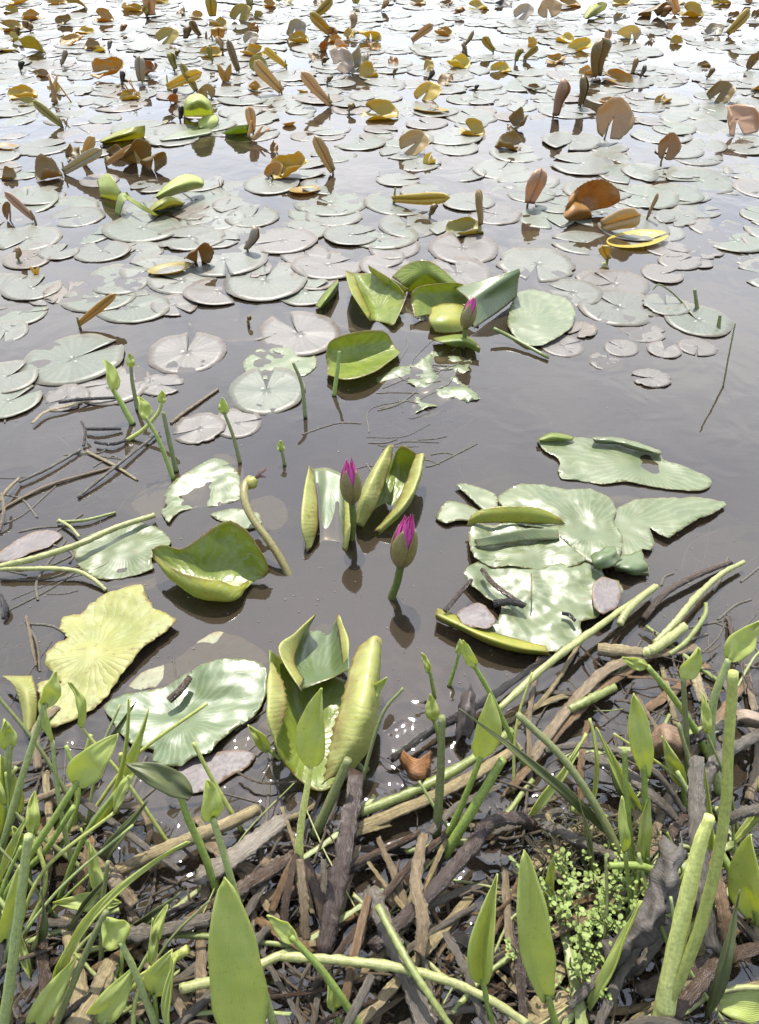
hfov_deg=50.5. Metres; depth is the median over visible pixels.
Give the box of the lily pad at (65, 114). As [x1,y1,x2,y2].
[43,110,89,125]
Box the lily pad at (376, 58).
[369,56,389,59]
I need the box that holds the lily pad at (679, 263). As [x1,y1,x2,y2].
[658,252,701,269]
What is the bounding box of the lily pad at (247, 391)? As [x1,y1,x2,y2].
[228,367,305,415]
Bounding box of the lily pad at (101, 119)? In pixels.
[88,113,121,123]
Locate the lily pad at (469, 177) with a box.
[439,166,486,181]
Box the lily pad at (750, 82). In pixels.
[737,78,758,88]
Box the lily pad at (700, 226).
[688,218,739,233]
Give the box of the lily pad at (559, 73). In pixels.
[547,70,599,81]
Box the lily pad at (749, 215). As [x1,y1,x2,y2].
[740,206,758,220]
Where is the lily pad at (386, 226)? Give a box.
[378,213,435,237]
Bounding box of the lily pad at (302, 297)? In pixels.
[279,277,327,305]
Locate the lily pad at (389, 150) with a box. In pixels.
[379,145,424,159]
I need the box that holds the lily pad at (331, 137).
[320,133,345,140]
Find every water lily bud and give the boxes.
[340,457,361,540]
[388,514,417,599]
[460,295,476,348]
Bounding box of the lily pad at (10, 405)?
[0,384,42,418]
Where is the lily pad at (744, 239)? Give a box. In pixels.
[741,233,752,243]
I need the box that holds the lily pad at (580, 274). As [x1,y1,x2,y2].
[575,269,616,285]
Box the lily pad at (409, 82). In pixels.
[401,78,426,88]
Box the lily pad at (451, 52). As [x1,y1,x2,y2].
[437,49,461,55]
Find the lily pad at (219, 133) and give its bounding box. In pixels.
[209,125,241,136]
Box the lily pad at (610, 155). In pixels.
[590,150,631,164]
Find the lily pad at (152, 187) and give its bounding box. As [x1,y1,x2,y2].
[130,179,167,192]
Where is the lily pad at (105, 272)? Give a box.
[87,264,147,294]
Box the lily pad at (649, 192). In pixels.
[617,184,679,208]
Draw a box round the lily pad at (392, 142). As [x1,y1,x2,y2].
[375,129,433,147]
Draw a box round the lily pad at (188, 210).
[172,204,209,219]
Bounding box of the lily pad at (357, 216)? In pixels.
[305,205,362,226]
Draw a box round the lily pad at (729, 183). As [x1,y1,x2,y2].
[719,178,757,194]
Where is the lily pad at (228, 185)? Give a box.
[210,181,244,195]
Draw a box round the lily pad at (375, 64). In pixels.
[373,59,386,66]
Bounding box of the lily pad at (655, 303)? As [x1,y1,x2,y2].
[642,294,689,315]
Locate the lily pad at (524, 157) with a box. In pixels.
[489,145,541,162]
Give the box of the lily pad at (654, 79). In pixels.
[646,76,683,87]
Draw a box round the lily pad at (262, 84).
[259,80,286,87]
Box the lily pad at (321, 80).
[315,77,334,83]
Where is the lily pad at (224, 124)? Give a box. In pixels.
[197,118,236,131]
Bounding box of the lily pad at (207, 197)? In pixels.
[170,188,230,211]
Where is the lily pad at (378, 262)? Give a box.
[360,255,410,277]
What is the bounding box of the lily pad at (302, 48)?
[292,45,319,52]
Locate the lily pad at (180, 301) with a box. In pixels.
[151,294,197,315]
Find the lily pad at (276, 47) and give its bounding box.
[259,44,286,51]
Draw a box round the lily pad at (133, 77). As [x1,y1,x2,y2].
[124,73,157,80]
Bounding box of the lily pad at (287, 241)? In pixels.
[256,228,317,253]
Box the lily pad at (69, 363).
[19,333,124,385]
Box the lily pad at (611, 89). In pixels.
[578,81,631,93]
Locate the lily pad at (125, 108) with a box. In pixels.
[94,99,147,111]
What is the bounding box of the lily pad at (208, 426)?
[172,412,225,443]
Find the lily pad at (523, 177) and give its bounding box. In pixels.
[497,171,559,190]
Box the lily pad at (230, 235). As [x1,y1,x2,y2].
[195,231,239,247]
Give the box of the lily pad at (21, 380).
[0,360,37,393]
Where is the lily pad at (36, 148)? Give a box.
[13,138,67,155]
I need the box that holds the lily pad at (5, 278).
[0,273,26,309]
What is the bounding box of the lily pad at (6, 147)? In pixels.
[0,140,18,149]
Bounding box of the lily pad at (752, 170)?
[723,164,758,178]
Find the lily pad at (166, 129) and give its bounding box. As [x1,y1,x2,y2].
[154,124,196,139]
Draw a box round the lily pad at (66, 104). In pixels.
[55,100,85,108]
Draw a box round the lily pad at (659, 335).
[620,324,665,342]
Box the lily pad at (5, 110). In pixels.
[0,104,35,116]
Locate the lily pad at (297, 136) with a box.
[290,131,312,140]
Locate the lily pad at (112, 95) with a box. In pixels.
[98,86,124,97]
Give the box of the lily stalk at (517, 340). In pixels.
[493,327,548,358]
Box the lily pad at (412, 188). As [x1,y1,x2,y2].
[400,183,450,194]
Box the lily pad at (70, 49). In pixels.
[52,45,91,53]
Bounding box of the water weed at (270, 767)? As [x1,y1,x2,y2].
[0,339,758,864]
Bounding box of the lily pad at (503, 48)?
[494,43,531,52]
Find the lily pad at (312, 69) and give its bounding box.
[295,68,318,72]
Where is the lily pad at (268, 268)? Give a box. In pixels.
[239,263,272,277]
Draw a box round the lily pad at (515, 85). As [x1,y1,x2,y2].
[501,78,545,91]
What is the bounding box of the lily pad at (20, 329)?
[0,319,28,340]
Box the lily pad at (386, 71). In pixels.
[376,68,411,72]
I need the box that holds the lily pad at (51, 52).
[26,49,62,57]
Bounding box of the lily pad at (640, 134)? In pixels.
[629,126,692,142]
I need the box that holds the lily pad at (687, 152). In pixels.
[655,144,704,158]
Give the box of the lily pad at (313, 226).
[283,219,328,240]
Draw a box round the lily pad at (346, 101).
[331,95,374,106]
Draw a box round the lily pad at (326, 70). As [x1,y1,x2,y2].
[316,65,340,73]
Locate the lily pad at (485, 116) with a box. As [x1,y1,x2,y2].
[445,109,497,123]
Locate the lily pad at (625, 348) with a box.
[604,339,638,356]
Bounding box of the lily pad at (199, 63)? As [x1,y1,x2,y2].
[188,60,225,65]
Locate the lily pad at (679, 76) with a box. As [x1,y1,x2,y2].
[664,73,689,79]
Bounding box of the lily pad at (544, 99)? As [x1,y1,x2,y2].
[525,97,564,106]
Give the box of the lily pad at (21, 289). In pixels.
[0,275,62,299]
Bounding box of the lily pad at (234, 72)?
[232,68,271,74]
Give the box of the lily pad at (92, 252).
[73,241,130,262]
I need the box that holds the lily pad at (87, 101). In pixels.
[77,97,117,107]
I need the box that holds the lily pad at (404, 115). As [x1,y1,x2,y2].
[396,109,414,117]
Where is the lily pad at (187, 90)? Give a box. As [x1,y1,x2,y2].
[166,87,193,94]
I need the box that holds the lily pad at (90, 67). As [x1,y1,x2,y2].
[75,65,92,73]
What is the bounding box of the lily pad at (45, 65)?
[30,60,73,69]
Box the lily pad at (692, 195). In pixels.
[654,183,704,204]
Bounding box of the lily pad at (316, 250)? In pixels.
[280,244,330,265]
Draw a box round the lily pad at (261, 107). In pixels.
[243,105,283,110]
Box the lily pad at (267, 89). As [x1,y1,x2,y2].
[247,86,273,91]
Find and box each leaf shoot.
[0,671,60,863]
[0,697,86,828]
[0,719,17,799]
[0,754,23,839]
[0,772,9,853]
[0,781,79,868]
[0,800,38,881]
[0,804,76,886]
[0,833,32,1023]
[0,845,21,918]
[0,846,58,918]
[0,864,25,950]
[0,897,10,973]
[3,733,118,900]
[11,766,17,777]
[11,780,24,827]
[12,826,33,888]
[19,935,31,979]
[22,824,133,935]
[23,791,47,938]
[24,892,121,944]
[25,773,134,914]
[26,954,78,1023]
[27,887,48,952]
[37,874,88,922]
[38,693,76,882]
[52,909,108,1023]
[52,940,71,978]
[54,702,136,829]
[54,745,80,860]
[55,775,128,900]
[56,841,189,974]
[67,682,167,841]
[67,869,114,930]
[71,734,92,833]
[75,932,91,952]
[80,828,90,891]
[81,840,103,948]
[84,703,207,822]
[86,704,120,824]
[86,969,132,1023]
[88,891,181,958]
[94,698,130,824]
[98,798,149,860]
[99,860,109,961]
[101,904,168,1023]
[101,917,159,1023]
[103,359,135,424]
[110,708,149,812]
[115,752,122,814]
[117,940,125,978]
[125,762,218,893]
[126,353,138,409]
[126,390,165,440]
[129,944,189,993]
[131,918,158,1023]
[137,396,175,479]
[143,948,172,1022]
[157,899,210,957]
[161,411,178,471]
[161,954,178,1023]
[191,742,243,832]
[201,779,277,1023]
[208,877,268,1023]
[218,398,241,463]
[247,724,280,760]
[266,914,361,1023]
[277,440,285,465]
[292,362,306,417]
[294,688,324,882]
[310,756,351,839]
[327,985,341,1023]
[332,351,340,395]
[362,687,403,783]
[373,677,386,697]
[418,781,447,827]
[421,652,436,698]
[425,694,439,742]
[432,714,445,837]
[444,756,506,859]
[445,693,501,836]
[447,639,461,686]
[458,708,618,839]
[461,640,524,766]
[467,874,497,1023]
[511,672,532,793]
[515,711,624,875]
[516,849,559,1023]
[519,733,587,828]
[543,852,556,914]
[570,805,607,816]
[577,798,596,886]
[587,900,642,1010]
[588,718,598,809]
[595,727,641,812]
[603,856,608,938]
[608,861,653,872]
[609,764,623,797]
[613,733,713,811]
[618,796,632,918]
[621,657,707,760]
[622,748,640,898]
[627,693,653,876]
[633,796,651,897]
[637,852,646,956]
[640,878,667,944]
[652,813,714,1016]
[653,284,683,302]
[661,735,687,808]
[666,831,683,872]
[669,896,726,1023]
[672,669,738,1002]
[675,770,687,792]
[676,722,690,766]
[679,647,701,785]
[679,821,715,887]
[693,289,698,308]
[701,692,740,844]
[703,889,740,1022]
[704,764,713,850]
[707,620,758,794]
[714,834,730,873]
[716,315,721,326]
[716,991,758,1023]
[722,322,735,387]
[725,815,758,852]
[728,834,758,927]
[731,825,734,852]
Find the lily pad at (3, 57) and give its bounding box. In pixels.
[0,53,25,62]
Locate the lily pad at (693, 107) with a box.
[653,100,699,114]
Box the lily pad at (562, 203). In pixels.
[535,196,568,212]
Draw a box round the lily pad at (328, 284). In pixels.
[290,268,336,289]
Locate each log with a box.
[647,826,688,913]
[674,943,721,1020]
[687,755,721,953]
[708,849,737,963]
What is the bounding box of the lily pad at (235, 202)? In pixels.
[212,196,267,214]
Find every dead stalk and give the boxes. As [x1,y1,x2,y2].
[0,466,112,511]
[0,477,19,502]
[0,493,5,531]
[0,512,155,567]
[0,566,107,591]
[0,594,8,619]
[18,449,80,482]
[24,783,71,806]
[25,616,36,666]
[30,705,60,769]
[31,401,88,423]
[38,823,53,883]
[42,770,54,893]
[48,918,96,931]
[54,987,66,1016]
[56,511,115,522]
[57,519,80,537]
[58,396,114,403]
[61,991,92,1023]
[66,787,181,873]
[70,795,133,847]
[72,835,96,895]
[73,952,145,1023]
[77,431,159,498]
[80,421,86,446]
[81,932,289,952]
[86,427,120,430]
[86,450,137,480]
[86,942,141,978]
[94,439,127,445]
[98,856,141,909]
[105,840,115,865]
[112,963,118,982]
[115,804,260,876]
[122,969,181,1014]
[123,905,191,1023]
[124,891,249,967]
[126,912,211,943]
[126,944,209,1022]
[164,866,264,921]
[165,900,193,916]
[167,675,192,702]
[169,388,218,423]
[172,924,270,1023]
[179,950,284,993]
[189,895,246,998]
[189,950,208,969]
[203,779,297,912]
[224,873,305,1023]
[250,910,256,930]
[252,797,278,863]
[252,853,275,872]
[270,972,377,999]
[280,830,420,900]
[280,952,534,1023]
[288,803,318,820]
[307,811,354,906]
[311,833,447,988]
[315,992,404,1023]
[316,767,363,954]
[327,839,415,885]
[341,895,371,1005]
[342,973,374,1023]
[351,892,445,974]
[358,946,512,976]
[361,727,513,816]
[362,810,538,952]
[363,885,437,1023]
[374,902,476,981]
[374,903,452,1023]
[376,855,435,928]
[387,652,552,762]
[404,778,534,854]
[415,931,434,1014]
[429,909,441,923]
[430,804,475,829]
[431,836,448,986]
[433,875,511,891]
[436,971,462,1017]
[438,934,504,986]
[442,931,490,1023]
[443,578,472,612]
[451,951,512,1013]
[455,879,517,1023]
[466,898,512,915]
[473,846,567,896]
[480,568,526,606]
[487,890,585,906]
[489,796,561,845]
[493,598,524,608]
[495,892,555,951]
[496,869,611,1001]
[499,584,653,710]
[501,867,528,1009]
[502,764,521,796]
[505,988,619,1023]
[512,645,580,728]
[512,934,527,1018]
[526,656,540,789]
[526,990,559,993]
[530,573,531,599]
[539,1005,567,1023]
[540,820,648,882]
[544,741,686,813]
[561,611,575,621]
[565,964,618,1008]
[568,683,617,713]
[570,827,617,852]
[580,646,619,683]
[581,749,679,820]
[592,813,617,829]
[593,708,623,711]
[594,948,641,1023]
[597,643,642,657]
[610,665,627,677]
[611,889,620,1023]
[613,754,670,778]
[616,584,658,626]
[616,730,631,835]
[622,1015,692,1023]
[629,980,689,1019]
[641,559,732,620]
[643,622,688,657]
[645,625,742,697]
[652,560,745,642]
[664,713,670,723]
[668,602,708,656]
[679,843,690,850]
[685,984,758,1014]
[689,708,758,745]
[705,691,721,741]
[705,729,758,799]
[713,805,737,852]
[729,803,758,824]
[736,918,751,936]
[738,651,758,686]
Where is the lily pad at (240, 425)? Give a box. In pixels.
[218,408,261,438]
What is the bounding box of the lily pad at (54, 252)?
[37,243,78,259]
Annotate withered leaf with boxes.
[399,750,431,780]
[455,684,475,744]
[591,882,668,963]
[651,723,683,760]
[736,709,758,728]
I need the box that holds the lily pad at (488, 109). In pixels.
[466,106,496,112]
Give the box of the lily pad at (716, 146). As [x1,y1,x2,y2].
[685,138,726,152]
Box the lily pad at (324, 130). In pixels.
[308,125,350,134]
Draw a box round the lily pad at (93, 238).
[81,225,107,244]
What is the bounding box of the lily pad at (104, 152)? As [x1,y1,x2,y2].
[65,145,111,157]
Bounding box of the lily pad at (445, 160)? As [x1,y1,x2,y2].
[435,157,460,168]
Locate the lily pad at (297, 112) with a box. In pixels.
[285,106,315,114]
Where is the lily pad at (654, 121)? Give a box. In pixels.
[635,117,667,125]
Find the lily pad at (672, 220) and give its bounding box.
[641,214,676,222]
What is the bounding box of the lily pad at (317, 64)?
[311,60,339,69]
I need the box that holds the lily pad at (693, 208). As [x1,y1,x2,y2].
[674,203,720,217]
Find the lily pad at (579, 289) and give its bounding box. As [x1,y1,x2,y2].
[549,279,602,306]
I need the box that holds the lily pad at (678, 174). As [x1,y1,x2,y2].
[663,166,699,178]
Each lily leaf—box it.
[0,19,22,30]
[0,48,18,51]
[0,143,17,149]
[0,530,62,562]
[1,166,16,179]
[2,201,10,220]
[3,5,18,12]
[3,676,36,733]
[4,191,36,221]
[7,84,37,98]
[8,0,27,3]
[9,31,19,40]
[14,26,19,35]
[15,247,21,260]
[17,96,35,105]
[18,61,24,71]
[19,35,45,53]
[22,9,40,18]
[22,20,33,29]
[29,266,38,273]
[33,100,63,126]
[35,153,62,180]
[36,69,48,76]
[37,584,175,727]
[47,0,66,4]
[47,80,59,91]
[48,74,71,103]
[55,14,72,24]
[59,33,83,44]
[59,49,67,65]
[61,147,101,174]
[65,143,79,159]
[66,0,87,9]
[74,523,170,579]
[76,26,94,32]
[76,293,115,327]
[80,136,95,153]
[84,38,99,49]
[90,56,123,78]
[93,45,105,51]
[94,7,113,21]
[97,173,120,200]
[99,125,144,142]
[104,144,130,166]
[104,658,267,765]
[105,144,121,159]
[107,40,111,50]
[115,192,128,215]
[119,23,127,30]
[120,70,125,86]
[120,89,140,99]
[120,138,151,162]
[121,3,141,10]
[123,78,139,96]
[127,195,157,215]
[129,631,223,689]
[134,56,145,82]
[140,151,166,171]
[142,0,156,15]
[142,3,149,16]
[144,60,157,74]
[147,261,191,273]
[149,196,184,210]
[151,520,269,601]
[153,174,203,199]
[155,27,178,43]
[156,0,168,2]
[159,126,212,140]
[161,458,240,522]
[162,115,174,122]
[165,69,201,89]
[167,52,177,71]
[167,94,177,103]
[176,5,184,15]
[178,105,183,120]
[178,750,255,793]
[180,63,197,92]
[183,25,191,38]
[183,93,213,116]
[184,242,213,262]
[189,10,202,17]
[189,20,201,36]
[197,83,215,97]
[197,114,218,128]
[199,46,221,56]
[205,0,216,16]
[206,46,213,62]
[210,16,226,26]
[211,27,225,37]
[211,508,261,529]
[215,36,223,51]
[217,63,231,81]
[222,124,249,134]
[226,39,239,72]
[229,3,250,20]
[240,43,265,55]
[243,31,258,43]
[243,347,316,379]
[244,226,259,251]
[245,106,255,133]
[246,0,252,10]
[246,315,251,324]
[247,120,269,140]
[248,80,260,89]
[249,22,258,29]
[249,55,267,73]
[253,60,283,93]
[254,10,263,16]
[262,0,276,7]
[264,47,287,68]
[264,161,282,178]
[266,636,381,790]
[270,140,277,152]
[270,151,307,179]
[278,614,349,690]
[283,121,295,125]
[286,18,305,35]
[288,30,308,42]
[289,185,320,192]
[297,89,307,92]
[300,71,332,106]
[301,466,350,551]
[308,52,319,60]
[310,11,329,34]
[312,136,334,173]
[313,0,322,5]
[315,0,332,15]
[315,279,338,308]
[318,41,327,49]
[321,56,329,64]
[325,330,399,379]
[326,75,332,84]
[328,34,341,41]
[329,26,337,34]
[329,47,353,73]
[334,38,347,47]
[343,27,354,37]
[345,270,404,325]
[347,103,354,112]
[350,12,356,28]
[351,46,369,74]
[356,445,424,534]
[357,31,380,40]
[359,60,377,76]
[361,99,398,119]
[367,40,380,49]
[368,265,409,295]
[376,351,479,413]
[381,0,388,8]
[388,56,398,64]
[391,187,449,204]
[392,260,455,291]
[393,68,397,77]
[399,129,429,155]
[409,0,425,4]
[411,23,432,42]
[411,282,467,316]
[413,81,441,100]
[414,107,448,111]
[423,152,435,163]
[424,59,433,71]
[427,69,434,80]
[428,203,437,217]
[429,303,463,332]
[433,334,479,352]
[434,26,452,35]
[435,501,478,522]
[435,558,622,654]
[437,73,453,85]
[439,0,454,4]
[446,53,469,67]
[446,217,483,234]
[453,7,464,13]
[454,269,519,327]
[456,483,499,508]
[457,603,494,628]
[459,118,484,135]
[461,43,467,55]
[462,30,473,48]
[467,506,585,569]
[468,0,488,9]
[475,189,483,225]
[481,36,495,52]
[490,61,511,73]
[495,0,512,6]
[495,130,521,150]
[497,484,622,563]
[507,107,528,130]
[507,289,575,345]
[513,3,533,19]
[514,48,523,63]
[523,45,538,60]
[525,168,546,205]
[527,83,539,89]
[528,36,536,46]
[537,432,711,490]
[538,0,561,17]
[546,53,565,63]
[552,78,570,117]
[556,32,573,42]
[559,0,580,6]
[564,201,591,220]
[565,179,619,210]
[568,37,593,50]
[578,65,591,74]
[578,75,588,106]
[583,2,606,18]
[590,38,611,77]
[590,546,621,568]
[592,577,620,614]
[596,97,634,139]
[598,245,611,262]
[599,96,611,103]
[600,208,640,230]
[602,68,632,85]
[604,29,611,38]
[606,229,668,247]
[612,0,630,4]
[613,13,625,21]
[613,551,648,576]
[614,497,726,572]
[616,25,640,39]
[630,57,638,73]
[638,1,672,15]
[639,65,646,77]
[646,33,655,40]
[646,193,658,218]
[654,93,671,103]
[658,132,681,161]
[660,5,672,16]
[669,0,679,14]
[670,35,682,43]
[679,1,703,16]
[697,60,710,66]
[704,23,724,34]
[706,67,715,79]
[706,80,735,103]
[712,0,730,3]
[726,8,749,35]
[727,104,758,136]
[728,11,739,18]
[746,51,758,69]
[751,9,758,19]
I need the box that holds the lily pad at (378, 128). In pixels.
[363,124,397,132]
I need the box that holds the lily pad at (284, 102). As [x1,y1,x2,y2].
[272,99,300,108]
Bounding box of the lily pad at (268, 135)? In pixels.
[244,125,279,141]
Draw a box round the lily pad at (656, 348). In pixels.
[647,341,681,357]
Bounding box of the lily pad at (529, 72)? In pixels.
[505,66,551,75]
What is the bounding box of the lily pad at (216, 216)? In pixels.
[186,207,245,229]
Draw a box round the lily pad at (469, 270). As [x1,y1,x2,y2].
[431,257,491,284]
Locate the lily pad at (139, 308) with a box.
[96,291,169,322]
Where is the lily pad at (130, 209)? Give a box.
[120,200,179,216]
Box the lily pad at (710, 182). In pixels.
[666,167,733,193]
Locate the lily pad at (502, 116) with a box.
[494,112,512,120]
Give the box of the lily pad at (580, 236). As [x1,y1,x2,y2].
[552,230,618,254]
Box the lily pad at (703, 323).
[664,303,732,336]
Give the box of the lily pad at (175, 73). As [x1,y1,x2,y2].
[151,72,181,79]
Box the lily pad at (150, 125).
[110,120,164,138]
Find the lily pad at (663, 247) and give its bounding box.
[645,240,689,256]
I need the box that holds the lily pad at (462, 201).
[443,193,494,210]
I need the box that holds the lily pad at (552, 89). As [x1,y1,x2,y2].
[534,85,556,92]
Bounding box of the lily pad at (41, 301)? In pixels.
[29,297,57,304]
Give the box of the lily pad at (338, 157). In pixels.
[310,147,356,162]
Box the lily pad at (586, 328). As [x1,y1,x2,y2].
[566,321,597,337]
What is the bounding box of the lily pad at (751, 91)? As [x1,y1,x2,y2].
[735,88,758,96]
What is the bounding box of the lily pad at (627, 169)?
[621,163,665,181]
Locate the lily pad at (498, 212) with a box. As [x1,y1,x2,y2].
[468,204,522,224]
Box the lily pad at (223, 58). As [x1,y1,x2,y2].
[213,56,249,64]
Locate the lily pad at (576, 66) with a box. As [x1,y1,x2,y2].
[555,63,603,75]
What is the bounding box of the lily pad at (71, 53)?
[61,51,83,55]
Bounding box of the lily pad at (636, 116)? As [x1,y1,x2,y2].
[628,103,659,117]
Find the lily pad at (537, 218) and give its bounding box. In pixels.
[519,206,574,228]
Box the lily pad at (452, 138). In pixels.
[427,127,482,144]
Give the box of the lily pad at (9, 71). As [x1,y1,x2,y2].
[0,67,26,78]
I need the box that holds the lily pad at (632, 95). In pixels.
[625,92,649,100]
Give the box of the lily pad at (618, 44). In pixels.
[611,42,640,49]
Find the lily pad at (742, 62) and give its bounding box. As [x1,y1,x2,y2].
[735,59,758,68]
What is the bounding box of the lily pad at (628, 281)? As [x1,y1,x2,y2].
[581,270,649,296]
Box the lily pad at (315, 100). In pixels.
[292,93,343,103]
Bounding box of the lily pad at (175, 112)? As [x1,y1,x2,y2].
[173,107,218,118]
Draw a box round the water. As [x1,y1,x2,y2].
[0,0,758,1023]
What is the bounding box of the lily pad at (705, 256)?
[682,241,724,258]
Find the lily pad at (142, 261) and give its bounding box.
[119,255,194,283]
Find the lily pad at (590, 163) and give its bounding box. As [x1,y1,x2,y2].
[550,152,612,174]
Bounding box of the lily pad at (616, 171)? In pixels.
[598,163,658,183]
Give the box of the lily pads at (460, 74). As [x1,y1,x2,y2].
[0,0,758,340]
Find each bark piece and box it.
[193,814,292,885]
[209,849,294,906]
[409,832,431,959]
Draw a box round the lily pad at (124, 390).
[75,364,150,405]
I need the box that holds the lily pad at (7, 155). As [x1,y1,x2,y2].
[0,150,20,162]
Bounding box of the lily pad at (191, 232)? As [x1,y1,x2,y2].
[157,224,225,250]
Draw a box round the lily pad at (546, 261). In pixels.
[496,247,575,281]
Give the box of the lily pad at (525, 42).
[517,41,538,46]
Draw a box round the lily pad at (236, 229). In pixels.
[223,225,261,233]
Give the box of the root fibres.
[0,628,758,1023]
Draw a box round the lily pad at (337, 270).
[290,251,361,279]
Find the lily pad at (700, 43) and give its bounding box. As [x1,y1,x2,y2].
[686,40,709,45]
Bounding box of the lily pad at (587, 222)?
[564,204,614,226]
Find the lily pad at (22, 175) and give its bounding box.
[3,165,34,179]
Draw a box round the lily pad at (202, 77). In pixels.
[175,74,217,82]
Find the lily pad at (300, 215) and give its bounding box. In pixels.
[288,205,337,221]
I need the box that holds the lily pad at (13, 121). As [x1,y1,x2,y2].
[2,111,37,125]
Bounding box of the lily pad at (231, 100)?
[217,96,267,104]
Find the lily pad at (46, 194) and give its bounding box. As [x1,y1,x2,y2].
[0,188,58,212]
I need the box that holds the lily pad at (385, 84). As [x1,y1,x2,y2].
[356,78,405,90]
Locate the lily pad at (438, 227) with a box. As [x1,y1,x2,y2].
[429,220,473,236]
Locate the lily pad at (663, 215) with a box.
[654,209,697,226]
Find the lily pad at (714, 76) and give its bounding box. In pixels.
[705,72,738,80]
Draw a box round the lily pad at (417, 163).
[395,155,440,171]
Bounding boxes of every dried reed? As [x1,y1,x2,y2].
[0,813,19,974]
[35,871,54,1023]
[36,830,71,853]
[59,914,97,1023]
[64,958,118,1023]
[69,823,85,832]
[110,802,153,849]
[123,991,152,1023]
[125,1007,212,1021]
[165,885,200,917]
[173,855,282,987]
[192,814,279,918]
[194,883,210,1021]
[196,1010,291,1015]
[203,839,256,874]
[244,883,310,910]
[254,915,316,953]
[259,855,327,885]
[261,887,384,958]
[268,846,303,911]
[275,940,316,947]
[278,845,432,856]
[280,806,314,914]
[280,852,299,921]
[281,910,360,949]
[288,886,320,919]
[295,856,310,940]
[302,844,360,1022]
[303,791,322,842]
[304,794,375,858]
[304,857,324,926]
[310,857,326,1023]
[326,838,447,1001]
[327,821,391,844]
[355,768,436,838]
[358,742,523,827]
[358,895,473,1023]
[366,893,472,1023]
[367,861,437,948]
[368,868,516,940]
[371,953,413,1023]
[375,866,425,984]
[376,836,408,933]
[397,905,494,982]
[399,1004,485,1023]
[426,783,502,834]
[434,923,466,1000]
[438,977,511,1023]
[452,931,556,999]
[479,825,592,911]
[488,807,563,835]
[493,944,505,972]
[493,964,541,1017]
[501,686,598,725]
[503,955,603,1023]
[508,658,654,790]
[524,834,602,921]
[528,643,696,761]
[529,950,582,1010]
[531,819,590,872]
[537,866,628,920]
[543,689,594,695]
[545,812,567,872]
[551,833,662,939]
[555,913,588,1023]
[561,1003,588,1023]
[562,872,621,900]
[563,746,701,758]
[568,883,642,907]
[569,853,688,877]
[570,962,642,1023]
[573,980,758,1021]
[577,720,589,801]
[578,849,608,915]
[581,827,634,836]
[614,841,733,908]
[623,830,661,915]
[626,675,725,692]
[627,662,710,719]
[631,807,641,829]
[632,904,694,976]
[632,941,758,998]
[635,695,657,726]
[651,808,752,941]
[652,748,700,836]
[659,663,677,726]
[659,882,727,928]
[660,935,689,953]
[666,812,687,842]
[680,676,751,763]
[688,887,728,935]
[691,672,707,702]
[691,917,706,956]
[717,670,758,743]
[726,615,757,696]
[728,832,758,959]
[744,664,758,801]
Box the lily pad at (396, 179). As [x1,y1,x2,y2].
[376,173,419,185]
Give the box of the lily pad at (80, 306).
[60,285,135,312]
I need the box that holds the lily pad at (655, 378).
[631,368,671,387]
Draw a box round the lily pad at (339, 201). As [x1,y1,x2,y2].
[293,192,365,215]
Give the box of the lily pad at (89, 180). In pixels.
[79,173,118,186]
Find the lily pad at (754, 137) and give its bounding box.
[710,129,758,146]
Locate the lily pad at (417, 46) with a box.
[408,43,444,51]
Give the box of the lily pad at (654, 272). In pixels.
[641,264,683,282]
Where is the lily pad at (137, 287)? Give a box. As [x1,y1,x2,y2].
[119,277,163,295]
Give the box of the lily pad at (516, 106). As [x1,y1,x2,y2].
[507,102,536,111]
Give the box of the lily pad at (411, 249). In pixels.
[369,236,419,258]
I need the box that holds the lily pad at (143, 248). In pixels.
[121,241,163,258]
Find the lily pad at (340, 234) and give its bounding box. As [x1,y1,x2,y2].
[323,224,377,244]
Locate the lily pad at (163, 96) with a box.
[156,92,187,99]
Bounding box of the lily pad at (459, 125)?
[454,120,487,127]
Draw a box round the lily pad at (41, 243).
[32,242,52,253]
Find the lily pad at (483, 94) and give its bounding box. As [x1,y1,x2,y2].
[473,89,500,99]
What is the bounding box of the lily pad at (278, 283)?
[223,262,307,301]
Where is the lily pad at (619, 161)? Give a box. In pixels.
[612,152,644,162]
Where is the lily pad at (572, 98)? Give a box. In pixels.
[552,95,578,101]
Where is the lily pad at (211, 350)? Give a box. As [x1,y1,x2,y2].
[147,332,226,373]
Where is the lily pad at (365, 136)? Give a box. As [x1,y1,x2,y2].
[359,132,393,140]
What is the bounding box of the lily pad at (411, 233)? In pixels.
[353,222,418,249]
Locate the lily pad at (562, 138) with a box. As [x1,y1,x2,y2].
[542,131,601,150]
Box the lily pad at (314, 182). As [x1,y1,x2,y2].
[301,178,329,194]
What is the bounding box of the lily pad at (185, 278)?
[146,266,216,294]
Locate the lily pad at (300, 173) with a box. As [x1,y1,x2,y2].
[272,159,324,178]
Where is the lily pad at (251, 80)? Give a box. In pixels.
[232,77,269,89]
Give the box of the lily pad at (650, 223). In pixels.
[597,215,669,240]
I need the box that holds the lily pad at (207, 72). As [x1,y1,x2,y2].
[198,68,232,75]
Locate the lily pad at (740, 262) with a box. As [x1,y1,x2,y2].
[735,252,758,263]
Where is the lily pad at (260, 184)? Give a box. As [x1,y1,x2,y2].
[243,174,298,193]
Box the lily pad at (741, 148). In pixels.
[727,144,758,154]
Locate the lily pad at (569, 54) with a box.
[562,52,574,56]
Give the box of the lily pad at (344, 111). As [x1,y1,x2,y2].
[331,103,370,114]
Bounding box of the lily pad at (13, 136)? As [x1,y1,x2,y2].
[0,129,29,139]
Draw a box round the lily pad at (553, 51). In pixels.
[545,47,576,54]
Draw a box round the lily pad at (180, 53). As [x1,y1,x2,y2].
[171,47,198,54]
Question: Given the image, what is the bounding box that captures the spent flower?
[240,468,291,575]
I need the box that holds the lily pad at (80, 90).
[56,85,93,95]

